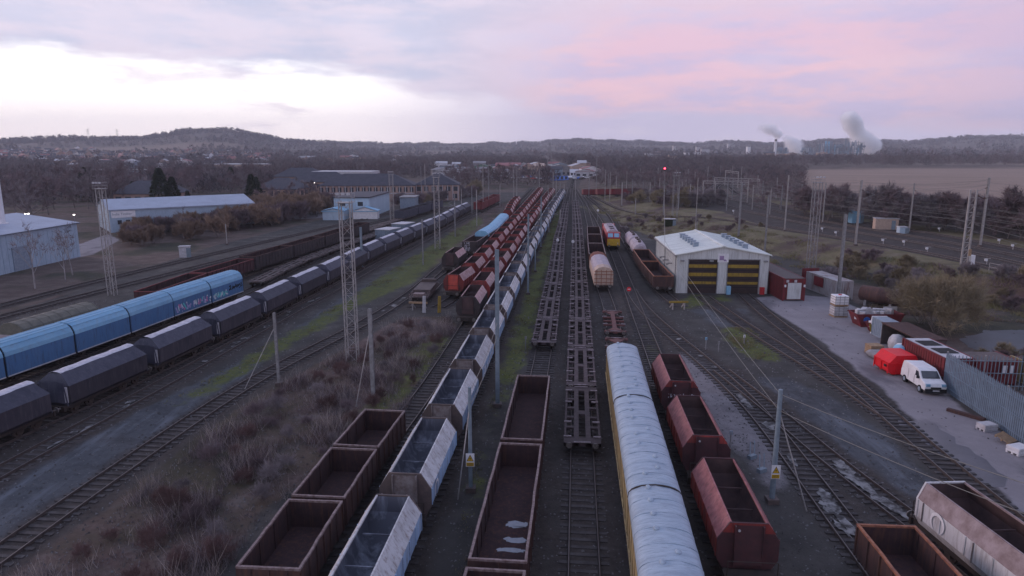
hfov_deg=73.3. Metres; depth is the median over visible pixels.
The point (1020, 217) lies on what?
bare tree
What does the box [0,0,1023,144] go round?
sky
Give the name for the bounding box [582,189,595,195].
open wagon
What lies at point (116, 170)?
bare tree
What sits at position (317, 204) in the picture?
bush
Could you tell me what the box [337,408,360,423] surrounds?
bush
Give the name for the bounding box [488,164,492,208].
overhead line mast
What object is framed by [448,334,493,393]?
hopper wagon
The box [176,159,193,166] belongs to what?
distant building
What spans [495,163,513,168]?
shop
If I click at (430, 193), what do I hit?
bush
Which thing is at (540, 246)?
overhead line mast
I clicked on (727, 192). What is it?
overhead line mast
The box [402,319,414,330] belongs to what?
bush
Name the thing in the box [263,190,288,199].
bush
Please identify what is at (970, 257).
twin post mast
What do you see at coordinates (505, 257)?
hopper wagon
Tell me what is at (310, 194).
bush
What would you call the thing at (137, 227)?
bush
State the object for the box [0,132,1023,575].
ground
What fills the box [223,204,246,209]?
bush
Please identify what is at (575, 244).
container flat wagon
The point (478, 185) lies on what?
bush
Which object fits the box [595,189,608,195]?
open wagon
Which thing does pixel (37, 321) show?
sheeted wagon
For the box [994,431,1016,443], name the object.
pallet
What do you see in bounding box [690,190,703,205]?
bush
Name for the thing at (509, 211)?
hopper wagon
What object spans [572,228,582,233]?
container flat wagon
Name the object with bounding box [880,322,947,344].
container
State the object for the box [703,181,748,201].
gantry
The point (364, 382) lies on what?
bramble scrub
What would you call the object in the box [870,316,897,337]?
steel cabinet
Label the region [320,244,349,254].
container flat wagon
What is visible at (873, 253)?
bush
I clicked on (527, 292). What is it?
overhead line mast
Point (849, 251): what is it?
bush
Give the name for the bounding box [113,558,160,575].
bush
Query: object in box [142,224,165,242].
bush
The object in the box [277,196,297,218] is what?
bush
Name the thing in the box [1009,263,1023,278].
bush
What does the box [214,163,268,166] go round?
flat roofed hall
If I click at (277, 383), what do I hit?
overhead line mast
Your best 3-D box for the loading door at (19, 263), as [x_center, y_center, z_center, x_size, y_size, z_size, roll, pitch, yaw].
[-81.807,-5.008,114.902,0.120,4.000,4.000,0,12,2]
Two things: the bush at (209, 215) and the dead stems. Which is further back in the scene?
the bush at (209, 215)
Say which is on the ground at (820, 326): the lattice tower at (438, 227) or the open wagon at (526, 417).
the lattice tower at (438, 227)
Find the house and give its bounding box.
[76,149,85,154]
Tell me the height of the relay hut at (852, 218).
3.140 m
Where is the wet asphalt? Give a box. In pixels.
[898,420,1006,486]
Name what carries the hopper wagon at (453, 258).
on the railway track at (443, 276)
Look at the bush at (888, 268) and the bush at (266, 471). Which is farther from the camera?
the bush at (888, 268)
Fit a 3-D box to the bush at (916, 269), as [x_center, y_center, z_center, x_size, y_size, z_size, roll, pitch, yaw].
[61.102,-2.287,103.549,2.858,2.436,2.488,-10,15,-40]
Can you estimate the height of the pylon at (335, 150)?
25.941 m
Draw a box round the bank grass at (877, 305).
[595,208,1023,322]
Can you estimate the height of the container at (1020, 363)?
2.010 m
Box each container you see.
[767,263,805,300]
[802,268,853,298]
[880,322,947,344]
[902,338,974,386]
[963,351,1018,385]
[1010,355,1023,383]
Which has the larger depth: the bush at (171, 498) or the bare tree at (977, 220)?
the bare tree at (977, 220)
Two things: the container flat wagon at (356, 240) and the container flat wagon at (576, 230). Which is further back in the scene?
the container flat wagon at (576, 230)
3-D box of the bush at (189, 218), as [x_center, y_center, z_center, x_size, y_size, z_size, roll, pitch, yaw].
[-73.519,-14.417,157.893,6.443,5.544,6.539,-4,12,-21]
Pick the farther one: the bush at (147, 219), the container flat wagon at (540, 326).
the bush at (147, 219)
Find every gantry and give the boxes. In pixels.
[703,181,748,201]
[713,177,759,196]
[724,170,738,186]
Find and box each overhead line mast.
[245,312,282,388]
[356,308,374,405]
[359,227,364,268]
[421,219,423,264]
[448,194,455,236]
[457,387,475,499]
[476,190,480,225]
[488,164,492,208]
[493,249,501,407]
[513,170,515,196]
[526,214,529,294]
[534,243,536,271]
[539,197,541,247]
[662,185,669,215]
[695,178,698,228]
[726,178,732,209]
[736,183,747,236]
[764,195,769,251]
[764,389,806,511]
[769,189,776,213]
[783,175,795,230]
[821,183,827,222]
[836,214,847,293]
[853,180,874,245]
[909,183,924,232]
[973,178,990,246]
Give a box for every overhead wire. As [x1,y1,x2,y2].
[471,324,496,387]
[471,336,496,403]
[665,241,777,390]
[665,249,775,405]
[781,411,1023,513]
[783,395,1023,483]
[819,203,953,218]
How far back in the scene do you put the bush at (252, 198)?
207.95 m
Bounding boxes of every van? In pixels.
[605,342,651,431]
[612,394,680,532]
[626,484,704,575]
[901,360,946,393]
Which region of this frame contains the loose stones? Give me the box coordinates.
[0,300,1022,575]
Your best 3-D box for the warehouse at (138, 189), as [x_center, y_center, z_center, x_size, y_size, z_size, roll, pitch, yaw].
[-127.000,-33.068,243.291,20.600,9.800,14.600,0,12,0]
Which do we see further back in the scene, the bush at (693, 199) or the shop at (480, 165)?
the shop at (480, 165)
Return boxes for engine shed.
[654,229,772,294]
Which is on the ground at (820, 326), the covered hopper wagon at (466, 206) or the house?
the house
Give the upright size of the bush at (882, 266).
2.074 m
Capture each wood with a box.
[0,126,1023,163]
[0,152,1023,203]
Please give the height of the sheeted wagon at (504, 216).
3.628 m
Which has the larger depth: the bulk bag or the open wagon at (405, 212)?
the open wagon at (405, 212)
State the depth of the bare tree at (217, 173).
328.26 m
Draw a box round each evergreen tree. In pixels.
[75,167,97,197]
[148,168,171,196]
[165,176,180,196]
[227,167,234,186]
[243,174,252,196]
[249,177,262,195]
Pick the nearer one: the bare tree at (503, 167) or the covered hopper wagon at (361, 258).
the covered hopper wagon at (361, 258)
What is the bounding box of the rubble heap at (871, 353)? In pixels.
[866,349,879,358]
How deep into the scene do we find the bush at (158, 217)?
163.74 m
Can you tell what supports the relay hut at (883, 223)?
on the ground at (820, 326)
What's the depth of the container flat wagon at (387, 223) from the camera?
181.41 m
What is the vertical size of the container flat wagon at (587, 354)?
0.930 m
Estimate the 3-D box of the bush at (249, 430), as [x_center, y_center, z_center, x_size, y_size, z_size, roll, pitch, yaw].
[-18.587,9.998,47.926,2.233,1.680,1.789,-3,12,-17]
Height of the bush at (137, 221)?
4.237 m
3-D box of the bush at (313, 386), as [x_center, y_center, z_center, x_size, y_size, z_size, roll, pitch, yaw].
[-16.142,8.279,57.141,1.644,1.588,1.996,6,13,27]
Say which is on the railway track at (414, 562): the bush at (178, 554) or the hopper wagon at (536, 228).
the hopper wagon at (536, 228)
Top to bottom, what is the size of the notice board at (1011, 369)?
0.700 m
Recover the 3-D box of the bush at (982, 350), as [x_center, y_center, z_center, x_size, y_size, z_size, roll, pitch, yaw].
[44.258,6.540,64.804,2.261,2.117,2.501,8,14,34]
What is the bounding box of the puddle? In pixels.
[960,330,1023,352]
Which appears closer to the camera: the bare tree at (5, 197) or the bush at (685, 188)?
the bare tree at (5, 197)
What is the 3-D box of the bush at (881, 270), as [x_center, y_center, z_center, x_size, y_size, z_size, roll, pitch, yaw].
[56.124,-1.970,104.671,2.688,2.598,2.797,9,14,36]
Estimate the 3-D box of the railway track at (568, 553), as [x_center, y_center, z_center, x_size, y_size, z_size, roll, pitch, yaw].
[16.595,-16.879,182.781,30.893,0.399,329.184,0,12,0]
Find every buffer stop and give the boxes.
[409,301,427,309]
[669,301,687,309]
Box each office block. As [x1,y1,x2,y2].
[254,178,309,195]
[272,168,318,178]
[293,172,341,191]
[318,174,415,200]
[415,172,459,200]
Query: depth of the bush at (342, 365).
61.01 m
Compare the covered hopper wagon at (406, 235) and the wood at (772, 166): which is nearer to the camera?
the covered hopper wagon at (406, 235)
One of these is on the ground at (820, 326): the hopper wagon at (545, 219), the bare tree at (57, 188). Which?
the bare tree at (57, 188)
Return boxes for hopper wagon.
[0,381,58,437]
[36,343,151,412]
[133,316,214,371]
[199,296,262,341]
[249,280,297,318]
[286,267,325,300]
[316,256,348,285]
[328,493,421,575]
[342,247,367,273]
[359,239,384,263]
[377,233,399,255]
[379,417,456,526]
[394,227,413,247]
[407,223,425,241]
[420,218,436,235]
[421,368,478,445]
[432,214,445,230]
[441,247,466,270]
[442,211,452,225]
[443,266,475,295]
[448,208,458,221]
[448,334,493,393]
[453,205,464,218]
[456,285,487,321]
[460,202,470,215]
[462,256,485,275]
[467,309,504,356]
[470,271,494,300]
[473,247,492,263]
[481,240,499,255]
[481,260,504,280]
[481,290,512,329]
[488,233,504,246]
[491,251,510,269]
[493,275,519,308]
[495,228,509,240]
[499,243,516,260]
[500,223,513,233]
[501,263,525,286]
[503,208,513,216]
[504,205,514,210]
[504,219,516,228]
[505,236,520,249]
[509,215,520,225]
[510,230,524,243]
[510,253,529,278]
[513,211,523,219]
[514,225,526,237]
[514,245,533,262]
[516,208,525,216]
[518,220,530,231]
[519,205,528,213]
[521,237,536,253]
[522,216,533,228]
[526,213,535,225]
[526,231,540,249]
[528,210,538,220]
[531,207,539,219]
[531,226,543,237]
[534,221,546,236]
[538,217,548,231]
[542,210,552,219]
[542,213,550,223]
[545,207,553,217]
[547,204,555,212]
[651,354,700,419]
[666,395,730,484]
[690,457,779,575]
[906,481,1023,575]
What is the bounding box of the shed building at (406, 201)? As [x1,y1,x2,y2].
[399,195,418,207]
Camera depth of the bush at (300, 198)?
199.09 m
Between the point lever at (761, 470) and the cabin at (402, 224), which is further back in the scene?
the cabin at (402, 224)
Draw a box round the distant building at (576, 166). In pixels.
[567,163,587,168]
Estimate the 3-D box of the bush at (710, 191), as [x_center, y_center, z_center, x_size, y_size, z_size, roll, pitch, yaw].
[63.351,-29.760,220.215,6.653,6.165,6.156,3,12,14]
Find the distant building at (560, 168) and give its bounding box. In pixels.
[545,166,562,175]
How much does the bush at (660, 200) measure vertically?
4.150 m
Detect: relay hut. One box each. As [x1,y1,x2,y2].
[848,209,864,222]
[872,217,898,229]
[896,226,908,233]
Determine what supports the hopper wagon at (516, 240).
on the railway track at (441, 355)
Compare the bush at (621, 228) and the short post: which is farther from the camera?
the bush at (621, 228)
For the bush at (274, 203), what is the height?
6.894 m
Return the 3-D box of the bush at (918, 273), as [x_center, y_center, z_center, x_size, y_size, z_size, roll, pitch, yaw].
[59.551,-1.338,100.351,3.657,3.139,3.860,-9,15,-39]
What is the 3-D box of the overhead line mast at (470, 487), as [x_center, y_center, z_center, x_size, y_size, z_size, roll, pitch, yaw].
[-2.587,9.125,39.911,0.737,6.803,1.575,4,12,19]
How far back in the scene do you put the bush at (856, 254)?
115.88 m
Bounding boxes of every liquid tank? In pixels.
[829,305,848,317]
[830,294,849,305]
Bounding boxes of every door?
[11,245,31,271]
[688,260,717,292]
[727,260,759,293]
[891,221,895,229]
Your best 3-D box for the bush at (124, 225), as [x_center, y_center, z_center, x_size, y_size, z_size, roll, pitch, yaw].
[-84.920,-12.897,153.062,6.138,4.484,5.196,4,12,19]
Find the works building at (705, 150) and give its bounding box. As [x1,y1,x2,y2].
[700,149,709,154]
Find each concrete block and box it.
[976,421,997,431]
[1005,442,1023,456]
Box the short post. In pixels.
[729,431,732,448]
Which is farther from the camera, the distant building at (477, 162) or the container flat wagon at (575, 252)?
the distant building at (477, 162)
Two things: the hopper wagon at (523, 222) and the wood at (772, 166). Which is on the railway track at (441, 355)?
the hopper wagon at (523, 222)
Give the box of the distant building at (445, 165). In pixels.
[440,164,458,166]
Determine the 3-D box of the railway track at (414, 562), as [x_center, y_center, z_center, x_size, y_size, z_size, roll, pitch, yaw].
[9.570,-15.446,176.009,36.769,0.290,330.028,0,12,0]
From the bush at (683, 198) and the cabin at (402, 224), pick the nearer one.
the cabin at (402, 224)
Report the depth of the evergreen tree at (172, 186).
225.68 m
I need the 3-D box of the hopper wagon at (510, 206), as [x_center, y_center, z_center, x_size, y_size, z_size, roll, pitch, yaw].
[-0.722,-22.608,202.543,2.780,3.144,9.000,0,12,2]
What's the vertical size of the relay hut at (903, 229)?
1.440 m
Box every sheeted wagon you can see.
[0,301,98,337]
[475,224,498,240]
[490,218,504,227]
[495,213,508,220]
[589,251,613,287]
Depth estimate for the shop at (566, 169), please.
490.76 m
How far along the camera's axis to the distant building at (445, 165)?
646.68 m
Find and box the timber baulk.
[946,407,985,420]
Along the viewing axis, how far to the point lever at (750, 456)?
45.18 m
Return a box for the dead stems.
[0,309,456,575]
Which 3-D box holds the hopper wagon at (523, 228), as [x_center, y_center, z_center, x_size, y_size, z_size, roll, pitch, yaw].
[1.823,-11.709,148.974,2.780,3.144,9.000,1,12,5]
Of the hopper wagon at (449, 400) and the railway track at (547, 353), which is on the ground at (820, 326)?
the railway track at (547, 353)
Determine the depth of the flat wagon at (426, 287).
92.38 m
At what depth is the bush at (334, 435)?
47.62 m
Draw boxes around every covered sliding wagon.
[0,322,76,380]
[0,348,7,380]
[55,305,130,356]
[112,291,173,336]
[157,280,211,319]
[197,270,243,306]
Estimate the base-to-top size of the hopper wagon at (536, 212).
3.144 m
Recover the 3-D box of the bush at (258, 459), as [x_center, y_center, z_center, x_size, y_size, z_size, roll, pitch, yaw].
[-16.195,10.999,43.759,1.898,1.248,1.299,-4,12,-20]
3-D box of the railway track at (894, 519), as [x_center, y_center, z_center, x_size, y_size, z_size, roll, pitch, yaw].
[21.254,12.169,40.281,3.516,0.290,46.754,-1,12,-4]
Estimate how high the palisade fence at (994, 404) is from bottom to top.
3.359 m
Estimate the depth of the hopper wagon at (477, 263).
104.50 m
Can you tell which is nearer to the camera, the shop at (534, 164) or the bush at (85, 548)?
the bush at (85, 548)
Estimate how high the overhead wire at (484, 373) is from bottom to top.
0.749 m
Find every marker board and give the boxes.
[422,296,425,312]
[437,296,440,312]
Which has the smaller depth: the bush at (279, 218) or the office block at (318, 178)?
the bush at (279, 218)
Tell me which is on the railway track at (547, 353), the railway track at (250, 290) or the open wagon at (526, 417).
the open wagon at (526, 417)
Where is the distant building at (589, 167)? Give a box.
[579,166,599,175]
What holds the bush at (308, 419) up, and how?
on the ground at (820, 326)
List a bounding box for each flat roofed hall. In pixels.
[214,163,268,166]
[311,170,379,173]
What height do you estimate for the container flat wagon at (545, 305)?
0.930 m
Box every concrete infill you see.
[47,297,319,448]
[736,390,797,465]
[816,487,855,538]
[832,459,908,519]
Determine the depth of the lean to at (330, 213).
194.38 m
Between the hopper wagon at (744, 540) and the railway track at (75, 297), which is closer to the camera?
the hopper wagon at (744, 540)
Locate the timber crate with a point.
(868, 346)
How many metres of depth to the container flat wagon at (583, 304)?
83.56 m
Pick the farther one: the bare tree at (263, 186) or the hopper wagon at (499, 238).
the bare tree at (263, 186)
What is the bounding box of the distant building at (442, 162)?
[434,161,447,166]
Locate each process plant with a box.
[776,147,788,153]
[800,146,815,155]
[816,141,843,154]
[842,139,865,154]
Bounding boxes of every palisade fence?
[943,351,1023,443]
[946,355,1023,390]
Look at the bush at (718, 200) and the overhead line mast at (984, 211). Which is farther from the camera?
the bush at (718, 200)
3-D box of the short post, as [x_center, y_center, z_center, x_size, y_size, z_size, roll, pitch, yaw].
[14.496,10.262,45.665,0.200,1.680,0.100,0,12,0]
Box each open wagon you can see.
[133,273,206,298]
[189,258,254,276]
[235,498,344,575]
[239,245,293,270]
[281,236,324,258]
[291,447,377,524]
[313,229,349,247]
[333,409,405,471]
[338,222,369,238]
[394,207,417,219]
[411,203,430,215]
[424,200,442,211]
[462,234,488,253]
[463,567,526,575]
[467,442,542,575]
[473,199,488,211]
[482,197,494,206]
[487,194,500,204]
[500,375,549,462]
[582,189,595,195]
[587,226,601,234]
[587,234,602,243]
[587,243,605,264]
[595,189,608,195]
[609,188,636,196]
[632,249,658,268]
[640,261,673,289]
[853,523,962,575]
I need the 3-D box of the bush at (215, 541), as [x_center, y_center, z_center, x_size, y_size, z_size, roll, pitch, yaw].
[-14.402,12.775,33.835,2.235,1.877,2.125,2,12,9]
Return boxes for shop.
[434,168,455,176]
[474,164,492,170]
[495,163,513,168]
[523,163,533,174]
[533,163,543,175]
[552,164,569,174]
[552,176,568,180]
[569,169,578,176]
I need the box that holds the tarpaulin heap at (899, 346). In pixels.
[893,344,904,349]
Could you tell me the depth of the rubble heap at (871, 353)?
66.81 m
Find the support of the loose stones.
on the ground at (820, 326)
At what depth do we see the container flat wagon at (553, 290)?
93.61 m
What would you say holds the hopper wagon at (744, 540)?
on the railway track at (618, 264)
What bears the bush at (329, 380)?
on the ground at (820, 326)
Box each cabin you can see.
[374,227,400,238]
[391,221,414,229]
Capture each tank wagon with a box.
[624,230,638,251]
[629,237,645,255]
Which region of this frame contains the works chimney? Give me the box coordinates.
[774,139,776,153]
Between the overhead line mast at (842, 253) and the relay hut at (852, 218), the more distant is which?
the relay hut at (852, 218)
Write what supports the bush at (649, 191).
on the ground at (820, 326)
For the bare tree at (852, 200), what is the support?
on the ground at (820, 326)
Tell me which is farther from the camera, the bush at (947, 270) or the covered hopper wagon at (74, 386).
the bush at (947, 270)
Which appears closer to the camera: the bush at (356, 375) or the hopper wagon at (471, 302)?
the bush at (356, 375)
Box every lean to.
[321,206,348,219]
[351,206,379,218]
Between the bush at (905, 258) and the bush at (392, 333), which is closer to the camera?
the bush at (392, 333)
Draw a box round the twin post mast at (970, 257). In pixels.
[960,190,990,264]
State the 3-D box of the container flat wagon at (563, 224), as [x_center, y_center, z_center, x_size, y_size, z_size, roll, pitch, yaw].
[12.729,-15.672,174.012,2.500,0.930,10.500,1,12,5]
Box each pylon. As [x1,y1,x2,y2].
[332,142,337,161]
[547,143,552,164]
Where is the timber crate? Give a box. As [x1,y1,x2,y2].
[864,343,884,351]
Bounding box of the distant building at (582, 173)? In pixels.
[575,169,594,178]
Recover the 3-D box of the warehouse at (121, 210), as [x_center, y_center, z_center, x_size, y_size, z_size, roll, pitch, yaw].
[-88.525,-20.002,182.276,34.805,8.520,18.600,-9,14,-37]
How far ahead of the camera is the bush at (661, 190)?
221.29 m
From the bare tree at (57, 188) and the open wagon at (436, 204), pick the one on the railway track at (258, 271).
the open wagon at (436, 204)
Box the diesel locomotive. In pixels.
[602,223,619,247]
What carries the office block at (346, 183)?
on the ground at (820, 326)
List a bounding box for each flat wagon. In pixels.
[247,269,286,285]
[272,259,307,273]
[298,251,329,263]
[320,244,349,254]
[341,237,367,247]
[359,233,376,240]
[369,224,385,232]
[380,219,400,226]
[408,278,438,301]
[531,317,557,348]
[537,298,559,322]
[541,283,561,298]
[545,271,562,286]
[548,260,563,270]
[550,251,563,260]
[551,243,564,251]
[553,237,564,243]
[554,231,565,237]
[556,226,566,233]
[557,222,566,226]
[558,218,567,222]
[564,384,600,450]
[566,346,595,386]
[568,318,592,347]
[569,298,590,319]
[570,267,587,281]
[570,281,588,297]
[571,248,584,257]
[571,257,585,268]
[572,215,580,218]
[572,219,581,223]
[572,223,582,228]
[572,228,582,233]
[572,234,583,242]
[572,241,584,248]
[602,309,625,337]
[605,336,627,355]
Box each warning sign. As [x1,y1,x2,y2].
[466,453,473,466]
[771,465,780,478]
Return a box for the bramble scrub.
[8,202,505,575]
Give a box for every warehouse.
[0,186,80,274]
[96,194,254,232]
[112,180,190,198]
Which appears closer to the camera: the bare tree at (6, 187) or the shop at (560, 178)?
the bare tree at (6, 187)
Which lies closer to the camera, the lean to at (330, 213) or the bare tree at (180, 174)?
the lean to at (330, 213)
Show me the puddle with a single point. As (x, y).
(988, 339)
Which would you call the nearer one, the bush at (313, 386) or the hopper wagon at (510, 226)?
the bush at (313, 386)
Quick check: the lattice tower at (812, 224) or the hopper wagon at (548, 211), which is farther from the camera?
the hopper wagon at (548, 211)
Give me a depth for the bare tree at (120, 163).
293.05 m
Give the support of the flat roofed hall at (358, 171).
on the ground at (820, 326)
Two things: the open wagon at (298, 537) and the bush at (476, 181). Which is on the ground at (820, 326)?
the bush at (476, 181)
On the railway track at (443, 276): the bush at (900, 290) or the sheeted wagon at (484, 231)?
the sheeted wagon at (484, 231)
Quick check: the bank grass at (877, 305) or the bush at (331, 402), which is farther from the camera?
the bank grass at (877, 305)
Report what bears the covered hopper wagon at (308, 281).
on the railway track at (114, 394)
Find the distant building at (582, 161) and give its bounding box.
[577,160,586,164]
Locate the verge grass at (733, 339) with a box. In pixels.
[163,216,773,575]
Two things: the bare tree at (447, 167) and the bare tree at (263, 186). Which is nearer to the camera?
the bare tree at (263, 186)
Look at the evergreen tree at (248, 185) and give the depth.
248.51 m
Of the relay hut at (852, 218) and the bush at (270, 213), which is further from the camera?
the bush at (270, 213)
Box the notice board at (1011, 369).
[1002,366,1013,372]
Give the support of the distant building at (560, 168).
on the ground at (820, 326)
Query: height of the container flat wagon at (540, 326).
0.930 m
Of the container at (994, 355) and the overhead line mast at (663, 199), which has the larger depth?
the overhead line mast at (663, 199)
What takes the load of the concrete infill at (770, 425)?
on the railway track at (631, 294)
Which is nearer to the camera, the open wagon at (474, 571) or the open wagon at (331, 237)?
the open wagon at (474, 571)
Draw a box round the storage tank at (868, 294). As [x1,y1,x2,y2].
[858,285,900,306]
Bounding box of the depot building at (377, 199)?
[332,191,389,217]
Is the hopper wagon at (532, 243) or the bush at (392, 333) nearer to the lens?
the bush at (392, 333)
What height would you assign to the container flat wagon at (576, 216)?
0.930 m
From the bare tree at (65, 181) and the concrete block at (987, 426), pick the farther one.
the bare tree at (65, 181)
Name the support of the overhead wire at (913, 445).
attached to the overhead line mast at (771, 498)
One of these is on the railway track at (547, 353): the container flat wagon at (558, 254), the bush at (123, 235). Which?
the container flat wagon at (558, 254)
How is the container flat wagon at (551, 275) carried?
on the railway track at (547, 353)
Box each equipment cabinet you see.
[178,245,190,257]
[664,218,676,225]
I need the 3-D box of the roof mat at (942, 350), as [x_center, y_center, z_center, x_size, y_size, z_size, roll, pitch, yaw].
[37.900,5.478,60.252,1.600,0.040,1.500,0,12,0]
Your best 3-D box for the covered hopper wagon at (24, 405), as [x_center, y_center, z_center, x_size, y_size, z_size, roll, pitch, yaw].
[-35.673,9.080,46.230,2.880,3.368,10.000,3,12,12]
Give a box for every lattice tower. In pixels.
[92,182,117,295]
[335,193,359,361]
[388,171,393,219]
[432,173,440,247]
[671,172,680,220]
[806,176,824,267]
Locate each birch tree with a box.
[9,221,53,288]
[43,227,74,281]
[51,219,73,274]
[172,207,187,237]
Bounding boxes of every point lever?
[747,441,756,459]
[756,453,766,473]
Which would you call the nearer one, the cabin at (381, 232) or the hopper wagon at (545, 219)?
the cabin at (381, 232)
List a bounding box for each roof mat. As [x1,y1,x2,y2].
[915,340,940,344]
[931,348,958,352]
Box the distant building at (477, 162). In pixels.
[473,161,485,165]
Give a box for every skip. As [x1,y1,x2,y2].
[847,307,905,326]
[864,318,871,330]
[873,348,917,374]
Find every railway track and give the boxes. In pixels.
[0,194,481,307]
[0,201,501,484]
[0,209,475,449]
[0,211,514,573]
[0,216,393,319]
[0,237,376,389]
[243,207,449,279]
[317,189,557,575]
[404,189,567,574]
[407,188,533,307]
[430,189,545,307]
[525,189,571,572]
[557,189,610,575]
[569,178,573,191]
[574,189,629,574]
[580,196,722,575]
[585,196,688,306]
[590,195,1016,273]
[622,288,868,575]
[694,296,909,418]
[701,178,1023,265]
[709,369,971,575]
[714,179,1023,258]
[726,182,1023,251]
[734,293,1023,520]
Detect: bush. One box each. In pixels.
[70,540,92,564]
[97,526,120,540]
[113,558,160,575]
[115,228,141,245]
[117,222,141,233]
[124,223,146,230]
[127,220,145,229]
[130,517,172,553]
[131,214,155,224]
[131,228,149,244]
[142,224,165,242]
[145,223,164,231]
[146,480,173,509]
[150,482,195,513]
[155,215,166,232]
[155,217,176,234]
[165,541,194,574]
[170,220,186,237]
[172,497,207,524]
[174,214,192,225]
[176,218,206,240]
[179,217,202,235]
[181,210,201,220]
[182,221,206,239]
[194,442,223,462]
[196,530,239,562]
[202,212,217,229]
[202,514,226,539]
[203,214,231,236]
[208,495,220,507]
[213,211,241,231]
[217,208,237,229]
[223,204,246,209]
[223,208,251,229]
[231,421,258,440]
[231,464,254,483]
[241,202,266,226]
[242,400,266,418]
[244,454,269,466]
[248,193,273,199]
[249,201,273,226]
[250,480,273,500]
[252,457,283,483]
[256,196,268,202]
[261,202,283,224]
[261,417,278,426]
[262,196,287,203]
[262,206,281,224]
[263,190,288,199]
[263,389,286,411]
[266,200,278,206]
[267,451,300,469]
[268,199,292,222]
[274,386,283,397]
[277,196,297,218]
[279,424,296,437]
[281,192,304,215]
[289,199,309,220]
[291,193,313,217]
[299,415,312,424]
[306,191,325,208]
[308,196,325,216]
[308,369,325,381]
[309,380,324,392]
[313,390,327,400]
[315,192,333,209]
[315,392,340,411]
[315,445,327,454]
[319,190,336,208]
[322,377,332,385]
[327,431,337,443]
[330,358,350,378]
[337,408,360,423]
[339,398,353,411]
[349,371,361,380]
[354,352,368,364]
[362,392,383,408]
[369,386,388,400]
[375,334,385,342]
[382,349,393,358]
[382,370,405,384]
[386,330,398,338]
[391,193,403,205]
[399,331,410,339]
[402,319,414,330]
[408,374,417,382]
[409,191,427,202]
[409,357,420,366]
[419,318,432,328]
[423,194,432,201]
[424,340,439,354]
[427,190,437,200]
[427,331,445,346]
[436,188,448,201]
[459,187,469,196]
[467,186,475,194]
[470,180,484,188]
[475,183,483,193]
[618,225,626,231]
[620,192,629,201]
[626,193,637,203]
[627,186,642,194]
[632,189,646,201]
[645,189,652,199]
[647,188,665,198]
[649,190,662,205]
[656,195,669,204]
[665,188,674,195]
[668,193,676,206]
[673,190,692,207]
[678,186,694,191]
[684,190,696,205]
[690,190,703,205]
[700,191,715,206]
[702,186,719,195]
[712,195,725,204]
[714,186,726,197]
[725,224,733,231]
[820,266,838,275]
[833,252,853,270]
[842,271,847,278]
[844,247,852,254]
[846,257,871,273]
[851,251,861,260]
[851,265,870,278]
[859,246,882,262]
[871,272,886,285]
[872,268,889,279]
[879,262,892,268]
[881,270,949,323]
[883,264,901,274]
[884,277,899,288]
[887,269,989,338]
[888,266,911,284]
[897,253,920,267]
[906,274,925,280]
[910,267,924,273]
[911,270,934,280]
[931,275,995,330]
[943,268,955,277]
[956,260,980,277]
[974,346,990,351]
[984,293,1000,305]
[990,349,1017,355]
[992,261,1017,278]
[994,287,1009,298]
[994,341,1023,355]
[1000,293,1023,310]
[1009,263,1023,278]
[1011,273,1023,288]
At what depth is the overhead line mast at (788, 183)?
145.51 m
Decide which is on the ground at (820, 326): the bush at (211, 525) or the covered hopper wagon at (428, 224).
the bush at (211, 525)
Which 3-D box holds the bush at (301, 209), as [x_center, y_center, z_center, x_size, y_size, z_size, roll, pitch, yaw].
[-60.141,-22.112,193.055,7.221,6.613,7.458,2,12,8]
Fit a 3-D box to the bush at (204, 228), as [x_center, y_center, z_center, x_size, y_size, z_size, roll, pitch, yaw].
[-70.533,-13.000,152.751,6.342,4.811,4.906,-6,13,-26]
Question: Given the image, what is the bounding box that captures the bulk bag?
[887,334,904,347]
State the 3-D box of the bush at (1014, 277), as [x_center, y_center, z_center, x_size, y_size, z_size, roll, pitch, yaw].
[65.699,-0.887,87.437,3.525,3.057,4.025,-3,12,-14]
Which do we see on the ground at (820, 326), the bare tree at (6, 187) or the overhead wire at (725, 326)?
the bare tree at (6, 187)
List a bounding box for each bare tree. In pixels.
[0,169,28,205]
[0,174,27,212]
[0,179,13,193]
[1,192,13,207]
[2,184,44,213]
[8,182,58,214]
[31,179,55,214]
[34,172,69,208]
[54,176,78,202]
[59,181,85,207]
[62,163,93,200]
[66,172,82,202]
[71,167,110,210]
[73,179,94,208]
[92,177,113,198]
[97,168,115,198]
[98,172,125,198]
[99,164,129,184]
[102,161,132,187]
[106,172,135,194]
[134,165,153,177]
[164,166,195,185]
[177,164,204,192]
[178,167,200,187]
[197,166,212,190]
[203,166,219,190]
[217,169,240,193]
[228,171,246,193]
[234,163,257,183]
[253,183,271,195]
[268,185,280,196]
[284,180,303,194]
[301,184,315,193]
[440,163,456,175]
[445,170,459,178]
[480,165,497,187]
[493,168,505,186]
[496,165,510,181]
[517,164,531,179]
[524,163,534,182]
[594,172,603,183]
[595,166,604,181]
[693,174,712,189]
[699,175,713,190]
[749,174,761,193]
[749,183,765,202]
[759,191,772,205]
[774,180,785,195]
[776,175,790,183]
[788,183,817,216]
[790,193,816,214]
[809,181,853,220]
[827,188,858,220]
[850,180,909,219]
[865,186,917,225]
[888,191,923,225]
[906,190,952,229]
[920,190,967,230]
[930,203,955,229]
[931,193,980,231]
[951,204,993,234]
[979,196,1001,225]
[979,197,1015,234]
[985,184,1023,239]
[987,204,1023,238]
[1001,192,1023,227]
[1015,225,1023,236]
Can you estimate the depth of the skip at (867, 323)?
76.51 m
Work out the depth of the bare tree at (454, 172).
339.44 m
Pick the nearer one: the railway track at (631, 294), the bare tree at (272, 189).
the railway track at (631, 294)
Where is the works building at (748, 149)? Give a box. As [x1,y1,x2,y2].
[746,146,750,153]

